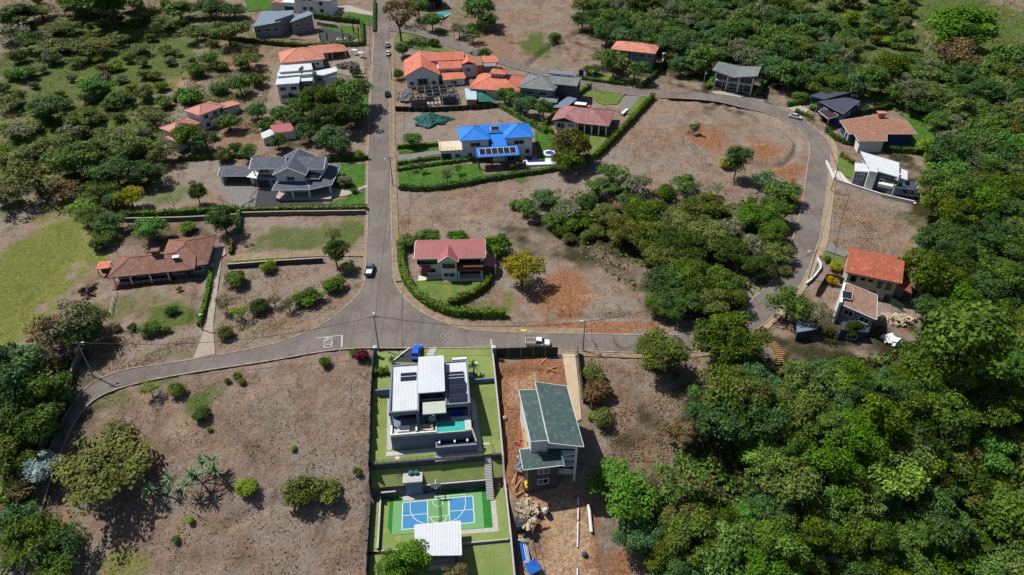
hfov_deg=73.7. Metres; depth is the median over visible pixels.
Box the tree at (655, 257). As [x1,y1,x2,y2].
[639,239,679,266]
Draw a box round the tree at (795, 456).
[776,441,812,468]
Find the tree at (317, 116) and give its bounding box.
[304,103,351,130]
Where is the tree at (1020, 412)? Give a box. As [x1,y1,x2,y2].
[1013,405,1023,429]
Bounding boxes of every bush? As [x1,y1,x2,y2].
[0,68,16,79]
[0,82,12,93]
[0,123,7,130]
[0,144,13,157]
[0,189,22,204]
[1,89,28,104]
[3,165,23,176]
[4,48,31,62]
[8,132,22,140]
[22,20,35,26]
[24,120,42,130]
[27,67,37,75]
[27,81,38,88]
[27,155,41,162]
[29,0,43,3]
[29,180,44,189]
[36,65,47,71]
[41,50,62,64]
[41,116,54,123]
[53,37,70,50]
[53,90,65,95]
[62,171,79,181]
[65,73,78,81]
[66,17,79,21]
[71,125,91,139]
[72,7,90,16]
[75,75,94,84]
[75,89,99,101]
[80,33,96,42]
[84,22,92,27]
[87,140,102,147]
[87,235,111,249]
[90,55,103,61]
[90,150,108,165]
[94,63,109,71]
[94,70,112,81]
[95,114,106,120]
[96,22,108,29]
[99,99,116,108]
[100,89,113,95]
[106,59,124,70]
[107,14,124,22]
[110,112,126,121]
[111,325,121,332]
[114,75,128,82]
[121,52,135,62]
[123,149,143,160]
[124,35,136,41]
[124,83,136,90]
[126,322,136,329]
[128,0,144,7]
[128,19,141,27]
[131,84,153,98]
[131,127,152,137]
[134,57,148,66]
[135,69,150,77]
[136,105,158,116]
[136,320,161,335]
[143,33,157,40]
[146,70,161,79]
[152,81,169,90]
[153,94,174,108]
[157,44,171,53]
[158,325,170,332]
[160,0,170,7]
[163,55,176,64]
[163,305,179,314]
[166,381,187,396]
[171,535,179,542]
[173,86,205,103]
[177,19,189,25]
[178,220,196,232]
[186,63,206,75]
[186,516,193,523]
[187,57,195,62]
[187,68,202,75]
[191,405,211,421]
[206,39,218,46]
[208,82,228,93]
[211,60,229,69]
[213,148,232,160]
[215,326,233,339]
[224,270,245,287]
[226,142,242,150]
[233,59,246,67]
[233,372,240,378]
[234,478,258,495]
[238,378,244,384]
[241,44,259,54]
[247,297,269,314]
[248,72,267,85]
[257,117,274,128]
[258,260,276,272]
[280,474,320,507]
[289,287,322,305]
[311,476,341,505]
[318,356,330,367]
[321,274,346,291]
[335,175,352,185]
[348,349,357,355]
[349,66,361,76]
[350,188,357,192]
[352,150,363,155]
[352,466,361,475]
[353,348,369,359]
[393,69,403,79]
[395,233,418,248]
[413,228,440,239]
[428,38,439,45]
[446,229,469,239]
[466,22,481,30]
[483,233,513,254]
[508,199,519,208]
[509,163,516,169]
[547,32,561,40]
[548,201,562,210]
[551,225,570,235]
[562,232,575,242]
[563,209,593,230]
[580,230,593,240]
[581,362,605,381]
[581,378,613,403]
[583,64,601,73]
[584,153,596,165]
[585,222,598,231]
[590,406,613,427]
[592,225,606,236]
[610,182,623,192]
[610,205,621,211]
[621,190,630,197]
[642,258,652,265]
[653,183,677,198]
[689,123,700,134]
[718,156,730,167]
[719,205,730,214]
[737,201,749,207]
[740,276,749,286]
[743,223,759,230]
[746,196,757,202]
[757,276,768,282]
[775,263,792,275]
[782,199,797,208]
[791,91,809,100]
[809,103,819,110]
[823,0,844,9]
[823,256,831,261]
[825,275,839,285]
[829,260,844,270]
[842,0,859,5]
[842,11,862,23]
[857,2,866,7]
[858,22,873,28]
[869,26,882,33]
[869,35,882,44]
[878,0,888,5]
[880,36,894,44]
[885,10,899,17]
[889,43,900,48]
[890,24,905,32]
[895,1,917,15]
[899,16,912,25]
[915,137,936,152]
[923,158,938,165]
[924,161,936,169]
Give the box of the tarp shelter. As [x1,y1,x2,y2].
[524,559,541,574]
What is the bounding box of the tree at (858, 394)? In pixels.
[840,376,882,406]
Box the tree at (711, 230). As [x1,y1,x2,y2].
[685,214,730,251]
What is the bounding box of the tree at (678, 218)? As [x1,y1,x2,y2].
[657,206,696,229]
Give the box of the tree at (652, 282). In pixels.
[641,264,688,295]
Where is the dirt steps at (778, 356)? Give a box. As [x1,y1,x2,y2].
[768,342,784,364]
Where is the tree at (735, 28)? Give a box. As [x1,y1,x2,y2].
[715,18,751,40]
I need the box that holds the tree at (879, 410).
[854,393,910,441]
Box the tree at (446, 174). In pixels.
[441,168,453,181]
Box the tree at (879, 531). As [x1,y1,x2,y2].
[837,500,898,550]
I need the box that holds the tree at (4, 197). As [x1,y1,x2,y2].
[0,177,40,208]
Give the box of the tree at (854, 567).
[823,549,882,574]
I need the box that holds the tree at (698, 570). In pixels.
[672,537,730,574]
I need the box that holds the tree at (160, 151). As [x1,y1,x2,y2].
[145,139,180,162]
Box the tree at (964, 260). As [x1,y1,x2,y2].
[938,249,975,272]
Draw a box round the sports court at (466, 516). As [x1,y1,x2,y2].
[449,496,473,522]
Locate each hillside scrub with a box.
[576,0,1023,128]
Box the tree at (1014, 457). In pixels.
[991,450,1023,475]
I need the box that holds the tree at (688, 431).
[660,417,699,449]
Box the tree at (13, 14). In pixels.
[0,3,39,26]
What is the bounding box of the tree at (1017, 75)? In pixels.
[1005,67,1023,81]
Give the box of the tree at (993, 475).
[972,458,1005,486]
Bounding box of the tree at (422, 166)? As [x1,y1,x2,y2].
[417,161,426,172]
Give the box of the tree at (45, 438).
[15,427,54,446]
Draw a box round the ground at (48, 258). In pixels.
[0,0,1023,574]
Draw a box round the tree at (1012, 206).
[996,195,1023,216]
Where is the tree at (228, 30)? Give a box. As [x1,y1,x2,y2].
[205,20,252,45]
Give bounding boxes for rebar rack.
[533,541,539,564]
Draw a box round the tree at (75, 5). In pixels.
[60,0,92,14]
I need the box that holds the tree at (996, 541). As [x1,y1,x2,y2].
[980,521,1012,552]
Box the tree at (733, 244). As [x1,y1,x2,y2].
[708,234,750,264]
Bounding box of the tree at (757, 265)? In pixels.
[740,253,777,277]
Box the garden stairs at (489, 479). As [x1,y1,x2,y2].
[482,440,493,500]
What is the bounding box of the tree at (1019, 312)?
[999,304,1023,335]
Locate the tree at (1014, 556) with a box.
[989,529,1023,574]
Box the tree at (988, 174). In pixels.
[974,168,1004,186]
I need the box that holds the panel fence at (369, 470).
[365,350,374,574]
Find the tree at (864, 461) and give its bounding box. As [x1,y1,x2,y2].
[855,439,895,466]
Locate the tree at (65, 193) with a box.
[39,178,80,203]
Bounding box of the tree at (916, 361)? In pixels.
[897,337,978,389]
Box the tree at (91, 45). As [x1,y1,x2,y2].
[65,37,115,54]
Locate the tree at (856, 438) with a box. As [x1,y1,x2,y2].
[828,406,891,458]
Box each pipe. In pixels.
[577,522,578,546]
[587,504,592,531]
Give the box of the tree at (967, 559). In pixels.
[921,539,980,574]
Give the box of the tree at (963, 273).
[942,264,980,288]
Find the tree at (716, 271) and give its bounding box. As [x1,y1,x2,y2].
[692,263,743,290]
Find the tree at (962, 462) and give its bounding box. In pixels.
[923,434,985,481]
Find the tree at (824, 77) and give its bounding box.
[811,71,850,93]
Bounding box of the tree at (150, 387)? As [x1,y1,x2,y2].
[138,380,159,396]
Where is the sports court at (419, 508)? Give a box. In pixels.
[402,501,426,528]
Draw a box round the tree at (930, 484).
[896,465,936,495]
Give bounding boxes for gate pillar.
[373,345,377,357]
[492,345,495,360]
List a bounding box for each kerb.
[0,38,373,574]
[22,24,830,574]
[389,31,809,335]
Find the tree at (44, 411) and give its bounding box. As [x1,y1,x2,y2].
[11,400,64,443]
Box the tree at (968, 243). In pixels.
[936,234,980,258]
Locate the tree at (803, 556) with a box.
[770,529,814,571]
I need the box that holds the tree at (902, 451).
[883,423,936,469]
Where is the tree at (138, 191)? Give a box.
[111,185,145,208]
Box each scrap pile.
[514,433,522,454]
[514,455,521,471]
[518,531,528,541]
[880,332,901,346]
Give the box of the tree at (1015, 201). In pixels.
[1005,199,1023,218]
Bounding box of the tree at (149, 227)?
[131,216,169,240]
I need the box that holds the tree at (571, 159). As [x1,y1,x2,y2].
[550,148,585,171]
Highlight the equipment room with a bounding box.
[398,468,435,500]
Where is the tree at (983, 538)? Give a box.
[968,523,995,552]
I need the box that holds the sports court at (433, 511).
[392,491,483,534]
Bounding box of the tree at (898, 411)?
[872,397,904,417]
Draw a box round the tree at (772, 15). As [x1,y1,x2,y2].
[760,6,790,36]
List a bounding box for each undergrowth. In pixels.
[0,0,984,574]
[643,123,1023,574]
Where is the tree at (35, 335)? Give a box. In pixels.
[22,313,68,344]
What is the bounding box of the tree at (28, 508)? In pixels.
[0,498,46,545]
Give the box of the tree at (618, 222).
[606,214,644,243]
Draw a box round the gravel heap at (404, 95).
[397,90,412,102]
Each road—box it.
[2,344,277,574]
[273,281,468,357]
[365,0,393,281]
[390,25,829,351]
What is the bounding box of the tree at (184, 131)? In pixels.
[166,122,205,149]
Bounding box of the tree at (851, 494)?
[823,470,863,505]
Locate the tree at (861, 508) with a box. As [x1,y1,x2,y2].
[838,476,888,519]
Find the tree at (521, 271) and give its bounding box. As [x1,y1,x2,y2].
[499,250,546,286]
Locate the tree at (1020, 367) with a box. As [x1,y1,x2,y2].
[991,352,1023,377]
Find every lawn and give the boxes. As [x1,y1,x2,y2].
[245,0,274,11]
[283,36,308,39]
[321,25,357,36]
[330,190,364,203]
[333,164,364,190]
[341,13,372,24]
[359,95,366,112]
[368,542,512,574]
[369,487,509,551]
[370,439,501,462]
[371,410,499,448]
[371,460,502,487]
[372,371,494,395]
[372,387,496,419]
[373,345,492,379]
[388,488,492,534]
[396,33,454,51]
[398,147,437,152]
[398,164,540,185]
[414,274,487,304]
[468,570,512,574]
[535,131,555,159]
[580,133,608,153]
[583,90,623,104]
[591,73,640,84]
[625,96,646,113]
[822,251,844,264]
[838,157,853,177]
[907,114,940,148]
[918,183,926,203]
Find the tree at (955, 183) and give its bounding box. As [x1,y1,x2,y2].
[926,168,978,199]
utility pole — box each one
[72,341,94,377]
[369,313,379,350]
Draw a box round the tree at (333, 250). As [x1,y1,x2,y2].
[321,239,348,267]
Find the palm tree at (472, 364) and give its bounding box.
[468,359,478,374]
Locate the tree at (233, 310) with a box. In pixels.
[227,304,247,319]
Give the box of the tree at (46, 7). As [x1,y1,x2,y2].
[24,3,56,18]
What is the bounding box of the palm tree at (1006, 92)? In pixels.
[995,84,1021,105]
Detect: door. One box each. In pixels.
[257,180,269,186]
[284,6,293,9]
[394,414,416,418]
[420,399,442,409]
[421,271,427,275]
[442,153,451,159]
[447,406,466,410]
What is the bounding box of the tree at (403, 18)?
[382,0,418,41]
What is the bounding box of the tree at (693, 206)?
[678,191,726,220]
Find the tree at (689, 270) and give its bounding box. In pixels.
[659,256,718,293]
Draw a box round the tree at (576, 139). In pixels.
[550,127,591,155]
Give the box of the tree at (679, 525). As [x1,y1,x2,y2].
[656,501,719,567]
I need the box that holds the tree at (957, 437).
[904,403,971,459]
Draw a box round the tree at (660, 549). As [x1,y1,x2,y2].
[648,525,688,564]
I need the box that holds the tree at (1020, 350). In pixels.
[1007,337,1023,369]
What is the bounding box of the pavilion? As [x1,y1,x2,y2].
[414,521,461,570]
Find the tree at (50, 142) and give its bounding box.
[27,136,68,153]
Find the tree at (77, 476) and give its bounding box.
[48,418,156,518]
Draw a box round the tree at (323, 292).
[316,291,326,298]
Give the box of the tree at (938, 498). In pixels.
[903,479,976,552]
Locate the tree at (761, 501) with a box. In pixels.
[747,481,799,525]
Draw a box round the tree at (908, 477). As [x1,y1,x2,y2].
[864,443,930,500]
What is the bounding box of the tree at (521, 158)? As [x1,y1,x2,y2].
[516,154,525,166]
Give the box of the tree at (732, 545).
[695,517,759,574]
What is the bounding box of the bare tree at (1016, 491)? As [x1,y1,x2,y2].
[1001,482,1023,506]
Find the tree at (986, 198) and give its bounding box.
[962,187,1004,216]
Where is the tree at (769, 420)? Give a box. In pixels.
[716,383,794,440]
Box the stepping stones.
[427,348,436,355]
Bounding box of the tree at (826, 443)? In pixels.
[797,424,852,473]
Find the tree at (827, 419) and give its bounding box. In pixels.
[807,402,854,439]
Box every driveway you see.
[194,258,221,357]
[210,245,225,259]
[218,183,256,207]
[243,190,348,206]
[321,28,355,41]
[332,54,364,75]
[333,185,366,196]
[337,5,372,15]
[394,348,421,362]
[398,150,438,160]
[562,354,581,420]
[619,95,639,114]
[712,91,742,96]
[788,105,809,111]
[826,245,847,256]
[834,170,917,203]
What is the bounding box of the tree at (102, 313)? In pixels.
[70,304,111,330]
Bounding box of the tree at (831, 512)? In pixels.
[794,497,844,535]
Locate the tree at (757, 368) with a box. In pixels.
[736,360,774,384]
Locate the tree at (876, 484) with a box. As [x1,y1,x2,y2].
[856,469,892,500]
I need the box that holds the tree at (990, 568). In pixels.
[962,552,1012,574]
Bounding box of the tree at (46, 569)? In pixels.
[30,550,77,574]
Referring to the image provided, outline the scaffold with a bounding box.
[522,419,527,447]
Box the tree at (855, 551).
[829,530,864,560]
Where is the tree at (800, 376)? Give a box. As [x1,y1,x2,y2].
[776,358,828,394]
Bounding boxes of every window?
[194,266,202,271]
[259,170,268,172]
[286,177,294,180]
[417,78,427,85]
[417,260,436,264]
[420,392,442,398]
[442,262,454,268]
[443,272,454,276]
[459,259,480,261]
[460,271,480,273]
[470,142,480,146]
[514,140,523,144]
[526,90,533,94]
[537,478,548,484]
[538,468,548,474]
[539,91,546,95]
[549,448,574,456]
[557,122,564,128]
[559,461,573,468]
[578,124,586,129]
[587,125,595,130]
[596,126,604,131]
[715,81,729,88]
[716,73,730,80]
[727,83,736,90]
[729,77,738,81]
[736,84,750,92]
[737,77,752,83]
[843,308,853,317]
[845,333,857,339]
[849,275,856,281]
[856,174,864,178]
[858,315,869,324]
[876,281,882,288]
[877,176,897,183]
[885,283,891,289]
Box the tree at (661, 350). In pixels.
[633,327,692,371]
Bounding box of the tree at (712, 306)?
[686,286,729,315]
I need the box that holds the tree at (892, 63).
[869,51,910,77]
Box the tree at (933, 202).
[919,189,965,221]
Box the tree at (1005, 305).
[987,296,1021,324]
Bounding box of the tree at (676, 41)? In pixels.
[656,30,695,51]
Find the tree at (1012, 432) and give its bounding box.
[984,420,1023,451]
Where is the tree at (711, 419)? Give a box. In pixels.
[682,384,753,441]
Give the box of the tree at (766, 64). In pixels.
[754,55,792,82]
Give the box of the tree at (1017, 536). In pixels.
[1008,527,1023,553]
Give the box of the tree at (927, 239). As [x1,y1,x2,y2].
[911,225,963,257]
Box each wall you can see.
[38,347,83,450]
[123,213,236,221]
[227,257,322,268]
[240,210,365,216]
[317,21,341,30]
[370,451,501,469]
[377,479,507,554]
[393,348,409,361]
[490,339,514,574]
[805,257,821,284]
[825,160,833,179]
[835,179,913,204]
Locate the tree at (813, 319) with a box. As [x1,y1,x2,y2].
[806,300,836,333]
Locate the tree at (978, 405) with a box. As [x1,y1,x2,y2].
[948,388,987,422]
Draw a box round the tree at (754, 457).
[738,437,789,474]
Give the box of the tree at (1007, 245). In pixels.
[985,235,1023,267]
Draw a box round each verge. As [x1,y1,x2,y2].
[362,31,373,280]
[390,38,401,280]
[397,282,585,332]
[558,351,711,357]
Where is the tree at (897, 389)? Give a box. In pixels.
[876,377,928,417]
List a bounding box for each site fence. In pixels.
[395,103,497,111]
[496,346,557,357]
[577,345,583,400]
[815,274,843,295]
[883,294,903,310]
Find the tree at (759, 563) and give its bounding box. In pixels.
[728,534,789,574]
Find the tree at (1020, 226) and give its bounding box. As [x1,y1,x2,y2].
[1009,222,1023,236]
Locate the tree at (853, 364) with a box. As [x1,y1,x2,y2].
[837,356,877,389]
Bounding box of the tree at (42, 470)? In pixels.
[17,449,62,482]
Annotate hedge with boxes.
[59,12,110,18]
[120,204,239,217]
[178,26,303,47]
[178,151,247,161]
[195,266,213,326]
[228,237,234,254]
[232,258,288,262]
[235,208,241,233]
[240,203,367,211]
[303,39,362,46]
[313,12,359,23]
[326,154,368,161]
[360,19,364,45]
[372,0,376,31]
[374,365,388,377]
[396,243,505,318]
[397,141,438,149]
[397,154,440,165]
[397,157,474,170]
[398,165,560,190]
[447,267,494,306]
[498,102,546,133]
[534,121,553,132]
[543,108,558,125]
[576,75,625,85]
[580,83,590,94]
[594,91,655,158]
[641,54,668,87]
[705,72,715,89]
[753,75,771,96]
[786,87,892,106]
[794,108,813,119]
[820,101,954,132]
[825,125,925,154]
[839,151,855,163]
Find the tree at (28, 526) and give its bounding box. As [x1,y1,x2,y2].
[0,511,67,570]
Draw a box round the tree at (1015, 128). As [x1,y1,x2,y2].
[1004,116,1023,140]
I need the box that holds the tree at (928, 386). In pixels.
[900,369,942,400]
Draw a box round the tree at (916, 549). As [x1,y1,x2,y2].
[899,541,932,565]
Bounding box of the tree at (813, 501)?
[794,486,821,511]
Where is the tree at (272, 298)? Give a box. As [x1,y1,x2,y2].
[267,294,280,306]
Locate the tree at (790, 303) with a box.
[764,285,813,320]
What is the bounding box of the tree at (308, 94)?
[296,84,339,108]
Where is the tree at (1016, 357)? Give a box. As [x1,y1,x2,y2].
[967,341,1021,365]
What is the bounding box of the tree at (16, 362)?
[0,342,52,402]
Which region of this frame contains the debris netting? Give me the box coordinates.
[413,113,454,126]
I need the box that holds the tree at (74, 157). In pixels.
[35,140,102,177]
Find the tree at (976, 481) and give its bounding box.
[947,458,991,497]
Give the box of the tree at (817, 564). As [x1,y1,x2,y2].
[806,542,829,573]
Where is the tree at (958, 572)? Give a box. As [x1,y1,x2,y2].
[934,560,969,574]
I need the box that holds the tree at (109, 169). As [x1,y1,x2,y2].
[80,155,137,188]
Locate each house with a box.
[107,235,216,290]
[159,101,240,152]
[217,149,340,201]
[253,10,314,37]
[270,0,337,15]
[275,63,336,103]
[279,43,346,67]
[375,355,493,461]
[404,51,497,87]
[414,239,495,280]
[426,0,442,9]
[438,123,534,168]
[469,69,525,99]
[517,70,581,109]
[518,381,583,492]
[551,102,615,135]
[611,41,659,74]
[712,61,760,94]
[795,282,877,340]
[808,87,860,127]
[840,111,916,152]
[842,247,911,299]
[851,151,918,197]
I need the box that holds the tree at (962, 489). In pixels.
[947,477,969,495]
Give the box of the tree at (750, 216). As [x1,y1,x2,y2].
[734,203,773,227]
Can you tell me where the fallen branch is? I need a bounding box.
[194,488,232,504]
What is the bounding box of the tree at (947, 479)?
[932,469,956,488]
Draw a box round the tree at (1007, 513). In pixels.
[969,482,1023,542]
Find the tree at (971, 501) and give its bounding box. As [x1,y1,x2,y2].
[958,479,998,517]
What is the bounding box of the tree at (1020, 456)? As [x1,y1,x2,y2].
[993,423,1023,461]
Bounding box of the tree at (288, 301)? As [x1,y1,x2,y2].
[279,297,294,311]
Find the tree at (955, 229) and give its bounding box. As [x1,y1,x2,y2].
[927,218,973,238]
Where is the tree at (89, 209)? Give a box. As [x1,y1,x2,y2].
[70,203,106,224]
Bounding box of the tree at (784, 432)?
[748,396,808,439]
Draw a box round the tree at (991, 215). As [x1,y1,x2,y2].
[967,206,1009,222]
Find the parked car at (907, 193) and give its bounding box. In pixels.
[901,190,918,197]
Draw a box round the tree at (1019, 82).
[1013,78,1023,97]
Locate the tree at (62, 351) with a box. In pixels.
[47,341,70,364]
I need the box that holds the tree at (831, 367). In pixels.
[822,359,855,385]
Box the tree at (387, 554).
[376,548,407,574]
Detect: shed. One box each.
[96,261,112,275]
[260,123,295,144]
[465,88,496,104]
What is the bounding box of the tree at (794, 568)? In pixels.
[747,547,805,574]
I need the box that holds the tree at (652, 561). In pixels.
[643,541,671,573]
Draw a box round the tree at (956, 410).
[914,379,985,434]
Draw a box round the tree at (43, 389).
[10,367,72,406]
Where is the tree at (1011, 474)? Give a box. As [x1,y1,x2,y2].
[998,460,1023,491]
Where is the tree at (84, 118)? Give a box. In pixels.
[61,106,100,126]
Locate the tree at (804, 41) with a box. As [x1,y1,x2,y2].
[787,35,818,57]
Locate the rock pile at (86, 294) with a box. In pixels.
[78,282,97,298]
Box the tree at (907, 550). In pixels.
[889,523,917,566]
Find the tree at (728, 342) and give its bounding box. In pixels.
[721,332,754,364]
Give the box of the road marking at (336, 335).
[319,335,342,346]
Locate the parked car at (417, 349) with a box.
[411,344,422,359]
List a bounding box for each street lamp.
[196,312,202,329]
[580,320,585,350]
[808,249,817,278]
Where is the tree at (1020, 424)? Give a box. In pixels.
[1013,423,1023,463]
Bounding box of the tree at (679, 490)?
[647,449,719,506]
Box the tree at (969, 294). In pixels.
[936,279,983,303]
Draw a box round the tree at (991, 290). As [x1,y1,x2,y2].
[957,268,1014,301]
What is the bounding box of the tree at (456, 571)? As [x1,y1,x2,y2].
[441,556,468,574]
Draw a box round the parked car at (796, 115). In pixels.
[788,113,802,119]
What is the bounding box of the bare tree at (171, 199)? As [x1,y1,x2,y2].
[163,194,180,208]
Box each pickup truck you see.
[364,263,374,275]
[525,335,549,346]
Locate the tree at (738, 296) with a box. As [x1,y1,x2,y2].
[716,280,750,308]
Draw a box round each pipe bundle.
[519,541,525,560]
[523,542,528,563]
[524,538,529,561]
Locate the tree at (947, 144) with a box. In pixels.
[921,133,977,162]
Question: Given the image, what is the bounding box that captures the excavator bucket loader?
[523,479,533,490]
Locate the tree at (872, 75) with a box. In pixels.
[851,64,891,96]
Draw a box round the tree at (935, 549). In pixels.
[914,526,951,559]
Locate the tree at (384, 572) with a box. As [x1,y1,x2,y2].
[374,557,394,574]
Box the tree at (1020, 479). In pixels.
[1005,458,1023,504]
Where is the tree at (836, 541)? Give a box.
[809,515,850,553]
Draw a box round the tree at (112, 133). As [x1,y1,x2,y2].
[88,126,130,143]
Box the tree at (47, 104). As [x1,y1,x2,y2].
[24,94,73,118]
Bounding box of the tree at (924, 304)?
[911,293,951,324]
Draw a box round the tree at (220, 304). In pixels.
[214,293,236,311]
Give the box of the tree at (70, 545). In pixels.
[26,521,88,566]
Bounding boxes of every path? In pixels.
[228,250,365,260]
[461,487,498,533]
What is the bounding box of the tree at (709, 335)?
[688,310,773,363]
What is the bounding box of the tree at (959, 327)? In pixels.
[910,298,1020,382]
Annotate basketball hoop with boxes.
[431,479,440,488]
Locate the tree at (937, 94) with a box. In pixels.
[919,83,961,104]
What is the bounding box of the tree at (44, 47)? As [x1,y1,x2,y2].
[26,38,79,53]
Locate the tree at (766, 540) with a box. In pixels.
[744,507,806,566]
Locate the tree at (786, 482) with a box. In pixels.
[744,445,822,505]
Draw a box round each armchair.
[452,410,457,415]
[458,409,462,415]
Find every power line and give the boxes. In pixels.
[78,316,373,344]
[375,160,390,315]
[377,316,581,326]
[587,251,816,321]
[595,69,704,75]
[707,71,813,102]
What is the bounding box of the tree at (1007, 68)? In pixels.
[987,62,1023,80]
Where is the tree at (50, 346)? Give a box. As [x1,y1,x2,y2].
[36,340,62,371]
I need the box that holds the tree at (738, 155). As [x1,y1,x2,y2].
[723,145,753,180]
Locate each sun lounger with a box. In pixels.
[422,424,432,426]
[423,427,433,430]
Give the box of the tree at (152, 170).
[126,159,169,184]
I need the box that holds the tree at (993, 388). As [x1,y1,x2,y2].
[966,364,1023,428]
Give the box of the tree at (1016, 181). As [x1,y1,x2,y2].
[998,174,1023,200]
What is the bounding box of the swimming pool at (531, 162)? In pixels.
[522,149,555,166]
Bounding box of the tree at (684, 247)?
[652,226,708,260]
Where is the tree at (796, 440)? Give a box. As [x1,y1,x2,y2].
[766,426,807,453]
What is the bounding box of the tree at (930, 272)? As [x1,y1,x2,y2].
[898,246,960,296]
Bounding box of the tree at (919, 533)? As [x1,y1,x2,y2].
[893,504,943,548]
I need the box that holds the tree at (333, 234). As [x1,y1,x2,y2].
[323,228,341,239]
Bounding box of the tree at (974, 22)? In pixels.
[924,4,1002,48]
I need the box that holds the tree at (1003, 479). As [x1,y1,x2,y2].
[993,473,1018,490]
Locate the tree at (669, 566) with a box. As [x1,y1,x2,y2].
[653,555,694,574]
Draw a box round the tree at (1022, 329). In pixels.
[1013,322,1023,346]
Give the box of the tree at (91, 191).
[73,181,122,201]
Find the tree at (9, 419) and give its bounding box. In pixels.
[0,390,45,439]
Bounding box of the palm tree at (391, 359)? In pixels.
[387,355,396,364]
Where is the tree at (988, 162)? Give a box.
[961,149,1006,174]
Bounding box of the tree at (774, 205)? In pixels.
[754,195,793,222]
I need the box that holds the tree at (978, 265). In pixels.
[949,257,987,276]
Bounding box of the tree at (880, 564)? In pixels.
[866,554,914,574]
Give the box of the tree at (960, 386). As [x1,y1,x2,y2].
[939,377,972,394]
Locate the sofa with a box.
[398,425,409,432]
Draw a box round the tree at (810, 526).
[756,493,830,546]
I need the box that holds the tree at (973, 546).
[942,528,981,556]
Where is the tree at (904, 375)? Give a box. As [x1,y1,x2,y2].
[884,363,920,383]
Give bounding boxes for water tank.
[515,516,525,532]
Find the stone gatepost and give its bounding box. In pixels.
[579,69,583,75]
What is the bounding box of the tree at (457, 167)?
[454,164,462,172]
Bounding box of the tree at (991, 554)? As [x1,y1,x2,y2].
[976,546,1010,564]
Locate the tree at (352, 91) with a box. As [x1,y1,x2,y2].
[319,77,373,103]
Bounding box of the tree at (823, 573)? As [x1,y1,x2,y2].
[796,567,836,574]
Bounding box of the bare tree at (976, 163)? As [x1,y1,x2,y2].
[967,130,988,173]
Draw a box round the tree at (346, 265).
[342,260,354,271]
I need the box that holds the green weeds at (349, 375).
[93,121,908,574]
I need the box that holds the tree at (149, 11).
[119,5,163,21]
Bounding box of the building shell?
[409,83,456,105]
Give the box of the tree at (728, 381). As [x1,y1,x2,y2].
[696,362,777,413]
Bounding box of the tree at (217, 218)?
[204,204,240,234]
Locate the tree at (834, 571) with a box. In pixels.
[821,562,848,574]
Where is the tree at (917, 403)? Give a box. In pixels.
[893,390,935,424]
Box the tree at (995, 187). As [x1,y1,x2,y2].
[981,175,1022,196]
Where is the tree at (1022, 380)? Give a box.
[1015,372,1023,384]
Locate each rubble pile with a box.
[515,493,538,530]
[877,311,916,326]
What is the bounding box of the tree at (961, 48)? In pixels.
[935,37,984,64]
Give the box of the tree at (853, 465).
[817,439,867,482]
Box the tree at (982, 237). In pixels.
[966,219,1005,249]
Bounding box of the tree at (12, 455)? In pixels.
[0,430,36,473]
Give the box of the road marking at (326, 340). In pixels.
[323,337,332,347]
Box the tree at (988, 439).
[961,423,1019,473]
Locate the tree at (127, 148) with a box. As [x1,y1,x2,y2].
[105,133,151,156]
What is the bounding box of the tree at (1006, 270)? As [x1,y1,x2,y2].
[980,256,1023,296]
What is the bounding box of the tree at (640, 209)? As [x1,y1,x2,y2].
[623,197,667,222]
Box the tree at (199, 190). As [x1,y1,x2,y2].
[187,180,207,204]
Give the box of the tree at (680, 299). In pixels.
[660,286,706,319]
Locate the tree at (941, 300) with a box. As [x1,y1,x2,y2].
[933,297,976,319]
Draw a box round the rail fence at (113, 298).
[109,292,114,312]
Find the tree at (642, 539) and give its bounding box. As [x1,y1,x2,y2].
[611,518,663,553]
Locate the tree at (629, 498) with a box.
[582,456,660,524]
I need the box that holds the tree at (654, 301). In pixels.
[643,289,673,315]
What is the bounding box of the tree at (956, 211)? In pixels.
[938,197,985,227]
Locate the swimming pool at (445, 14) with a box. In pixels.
[435,12,452,19]
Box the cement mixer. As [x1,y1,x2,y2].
[540,507,550,516]
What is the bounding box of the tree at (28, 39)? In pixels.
[12,31,51,46]
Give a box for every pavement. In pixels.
[763,254,819,328]
[815,135,837,255]
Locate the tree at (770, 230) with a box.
[757,216,788,245]
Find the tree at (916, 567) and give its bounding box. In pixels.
[889,553,940,574]
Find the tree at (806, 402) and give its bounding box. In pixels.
[781,385,831,438]
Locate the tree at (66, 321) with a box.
[37,298,98,342]
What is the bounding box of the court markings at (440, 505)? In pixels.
[401,494,474,529]
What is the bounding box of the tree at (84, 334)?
[57,318,104,352]
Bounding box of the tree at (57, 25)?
[37,19,80,34]
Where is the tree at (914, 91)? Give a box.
[892,78,931,99]
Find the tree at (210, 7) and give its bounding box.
[188,0,230,19]
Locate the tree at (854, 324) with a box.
[844,320,864,335]
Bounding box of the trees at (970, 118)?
[0,0,1023,574]
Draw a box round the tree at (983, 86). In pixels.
[963,79,1004,100]
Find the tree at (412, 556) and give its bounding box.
[386,537,433,574]
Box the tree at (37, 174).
[1,160,52,197]
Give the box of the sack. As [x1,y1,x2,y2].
[582,551,587,557]
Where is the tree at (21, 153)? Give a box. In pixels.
[0,143,42,168]
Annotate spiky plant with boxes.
[122,466,153,488]
[138,470,176,498]
[174,450,225,494]
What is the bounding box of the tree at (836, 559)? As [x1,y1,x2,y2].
[810,538,849,568]
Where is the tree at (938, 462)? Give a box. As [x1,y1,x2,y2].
[902,440,947,478]
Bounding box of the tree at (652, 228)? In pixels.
[624,221,674,250]
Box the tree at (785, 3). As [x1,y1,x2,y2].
[754,0,793,7]
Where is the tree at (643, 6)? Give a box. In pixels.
[625,0,662,12]
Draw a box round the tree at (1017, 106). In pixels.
[1003,98,1023,127]

